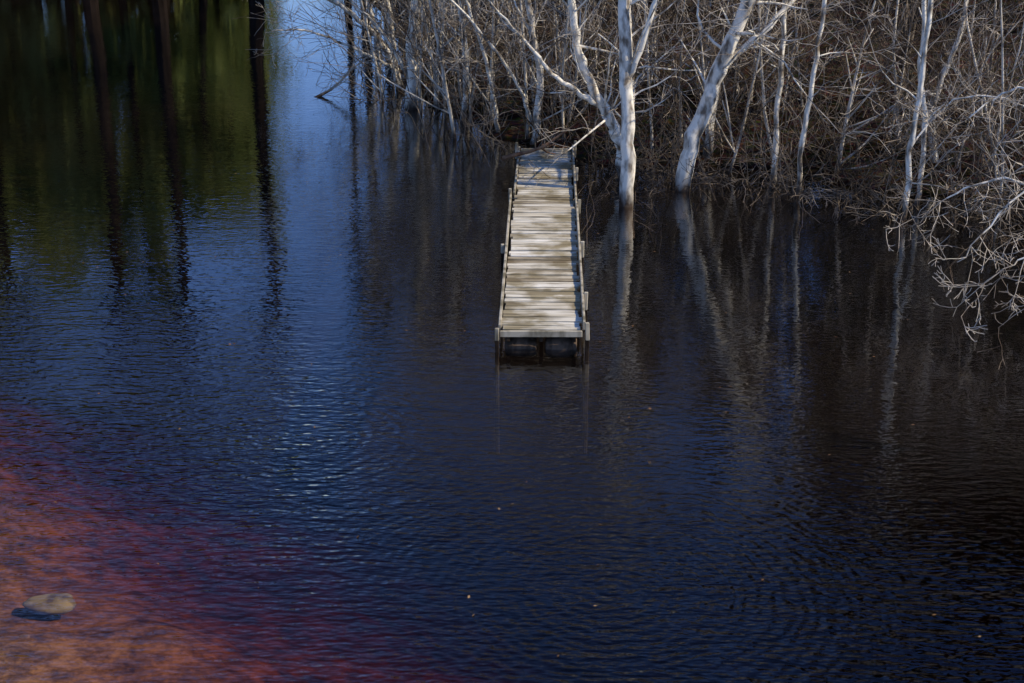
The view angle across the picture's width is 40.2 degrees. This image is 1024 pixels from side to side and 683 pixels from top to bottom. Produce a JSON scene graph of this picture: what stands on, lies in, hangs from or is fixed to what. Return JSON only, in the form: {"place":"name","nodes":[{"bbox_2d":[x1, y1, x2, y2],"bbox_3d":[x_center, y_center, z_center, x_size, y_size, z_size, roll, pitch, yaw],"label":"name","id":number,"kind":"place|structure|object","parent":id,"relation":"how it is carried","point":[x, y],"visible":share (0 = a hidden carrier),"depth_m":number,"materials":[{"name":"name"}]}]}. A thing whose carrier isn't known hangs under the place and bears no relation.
{"place":"outdoors","nodes":[
{"label":"outdoors","id":0,"kind":"place"},
{"bbox_2d":[0,0,1023,682],"bbox_3d":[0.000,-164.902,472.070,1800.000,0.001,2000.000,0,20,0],"label":"water","id":1,"kind":"structure","parent":0,"point":[86,34],"depth_m":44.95,"materials":[{"name":"blue liquid"}]},
{"bbox_2d":[19,634,29,638],"bbox_3d":[-4.353,2.647,12.499,0.107,0.026,0.100,10,22,25],"label":"submerged rock","id":2,"kind":"object","parent":1,"relation":"on","point":[24,636],"visible":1,"depth_m":12.50,"materials":[{"name":"grey stone"}]},
{"bbox_2d":[22,593,75,614],"bbox_3d":[-4.285,2.443,12.974,0.486,0.137,0.271,-3,20,-8],"label":"rock","id":3,"kind":"object","parent":1,"relation":"on","point":[54,604],"visible":1,"depth_m":12.90,"materials":[{"name":"beige stone"}]},
{"bbox_2d":[245,0,429,90],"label":"birch tree","id":4,"kind":"object","parent":1,"relation":"on","point":[341,5],"visible":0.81,"depth_m":36.61,"materials":[{"name":"grey plant"}]},
{"bbox_2d":[309,29,385,101],"bbox_3d":[-4.146,-7.247,36.449,2.285,1.971,0.804,2,20,6],"label":"fallen branch","id":5,"kind":"object","parent":1,"relation":"in","point":[331,88],"visible":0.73,"depth_m":36.46,"materials":[{"name":"brown wood"}]},
{"bbox_2d":[365,0,399,67],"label":"birch tree","id":6,"kind":"object","parent":1,"relation":"on","point":[371,13],"visible":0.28,"depth_m":42.25,"materials":[{"name":"grey plant"}]},
{"bbox_2d":[335,0,471,131],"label":"birch tree","id":7,"kind":"object","parent":1,"relation":"on","point":[411,84],"visible":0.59,"depth_m":34.55,"materials":[{"name":"grey plant"}]},
{"bbox_2d":[400,0,481,117],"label":"birch tree","id":8,"kind":"object","parent":1,"relation":"on","point":[437,52],"visible":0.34,"depth_m":34.15,"materials":[{"name":"grey plant"}]},
{"bbox_2d":[390,0,527,132],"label":"birch tree","id":9,"kind":"object","parent":1,"relation":"on","point":[497,126],"visible":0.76,"depth_m":30.90,"materials":[{"name":"grey plant"}]},
{"bbox_2d":[461,1,471,91],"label":"bare tree","id":10,"kind":"object","parent":1,"relation":"on","point":[470,51],"visible":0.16,"depth_m":35.61,"materials":[{"name":"grey plant"}]},
{"bbox_2d":[434,0,521,46],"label":"bare tree","id":11,"kind":"object","parent":1,"relation":"on","point":[511,15],"visible":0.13,"depth_m":39.27,"materials":[{"name":"grey plant"}]},
{"bbox_2d":[397,0,559,131],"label":"birch tree","id":12,"kind":"object","parent":1,"relation":"on","point":[465,91],"visible":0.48,"depth_m":32.86,"materials":[{"name":"grey plant"}]},
{"bbox_2d":[43,173,989,656],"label":"floating leaves","id":13,"kind":"object","parent":1,"relation":"on","point":[511,503],"visible":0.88,"depth_m":16.29,"materials":[{"name":"beige plant"}]},
{"bbox_2d":[432,0,613,144],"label":"birch tree","id":14,"kind":"object","parent":1,"relation":"on","point":[533,43],"visible":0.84,"depth_m":30.02,"materials":[{"name":"grey plant"}]},
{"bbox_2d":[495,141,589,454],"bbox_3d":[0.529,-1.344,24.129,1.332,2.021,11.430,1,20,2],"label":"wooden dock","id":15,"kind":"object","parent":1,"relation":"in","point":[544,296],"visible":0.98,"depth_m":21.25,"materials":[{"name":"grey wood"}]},
{"bbox_2d":[501,111,620,160],"bbox_3d":[0.991,-4.247,28.505,2.504,1.175,1.180,-2,20,-4],"label":"fallen branch","id":16,"kind":"object","parent":15,"relation":"on","point":[516,154],"visible":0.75,"depth_m":28.19,"materials":[{"name":"grey wood"}]},
{"bbox_2d":[490,0,617,112],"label":"bare tree","id":17,"kind":"object","parent":1,"relation":"on","point":[579,78],"visible":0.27,"depth_m":31.68,"materials":[{"name":"grey plant"}]},
{"bbox_2d":[437,0,751,198],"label":"tree","id":18,"kind":"object","parent":1,"relation":"on","point":[596,98],"visible":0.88,"depth_m":26.76,"materials":[{"name":"white plant"}]},
{"bbox_2d":[233,0,1023,226],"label":"birch saplings","id":19,"kind":"object","parent":1,"relation":"on","point":[420,68],"visible":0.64,"depth_m":30.11,"materials":[{"name":"grey plant"}]},
{"bbox_2d":[295,0,1023,288],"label":"brush thicket","id":20,"kind":"object","parent":1,"relation":"on","point":[672,168],"visible":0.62,"depth_m":27.98,"materials":[{"name":"grey plant"}]},
{"bbox_2d":[614,0,755,239],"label":"birch tree","id":21,"kind":"object","parent":1,"relation":"on","point":[628,61],"visible":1,"depth_m":25.14,"materials":[{"name":"white plant"}]},
{"bbox_2d":[682,0,789,158],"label":"birch tree","id":22,"kind":"object","parent":1,"relation":"on","point":[712,118],"visible":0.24,"depth_m":28.98,"materials":[{"name":"grey plant"}]},
{"bbox_2d":[683,0,854,213],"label":"birch tree","id":23,"kind":"object","parent":1,"relation":"on","point":[769,208],"visible":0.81,"depth_m":26.50,"materials":[{"name":"grey plant"}]},
{"bbox_2d":[656,0,893,219],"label":"birch tree","id":24,"kind":"object","parent":1,"relation":"on","point":[694,131],"visible":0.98,"depth_m":26.12,"materials":[{"name":"white plant"}]},
{"bbox_2d":[747,0,914,220],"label":"birch tree","id":25,"kind":"object","parent":1,"relation":"on","point":[796,208],"visible":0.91,"depth_m":26.01,"materials":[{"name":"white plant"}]},
{"bbox_2d":[798,0,998,221],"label":"birch tree","id":26,"kind":"object","parent":1,"relation":"on","point":[915,213],"visible":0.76,"depth_m":25.24,"materials":[{"name":"grey plant"}]},
{"bbox_2d":[876,0,951,97],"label":"bare tree","id":27,"kind":"object","parent":1,"relation":"on","point":[917,12],"visible":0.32,"depth_m":30.78,"materials":[{"name":"grey plant"}]},
{"bbox_2d":[831,0,1023,252],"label":"birch tree","id":28,"kind":"object","parent":1,"relation":"on","point":[898,243],"visible":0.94,"depth_m":24.23,"materials":[{"name":"white plant"}]},
{"bbox_2d":[881,27,1023,369],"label":"drooping tree","id":29,"kind":"object","parent":1,"relation":"on","point":[998,98],"visible":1,"depth_m":20.18,"materials":[{"name":"grey plant"}]},
{"bbox_2d":[888,0,1022,162],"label":"birch tree","id":30,"kind":"object","parent":1,"relation":"on","point":[943,70],"visible":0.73,"depth_m":27.01,"materials":[{"name":"grey plant"}]}
]}

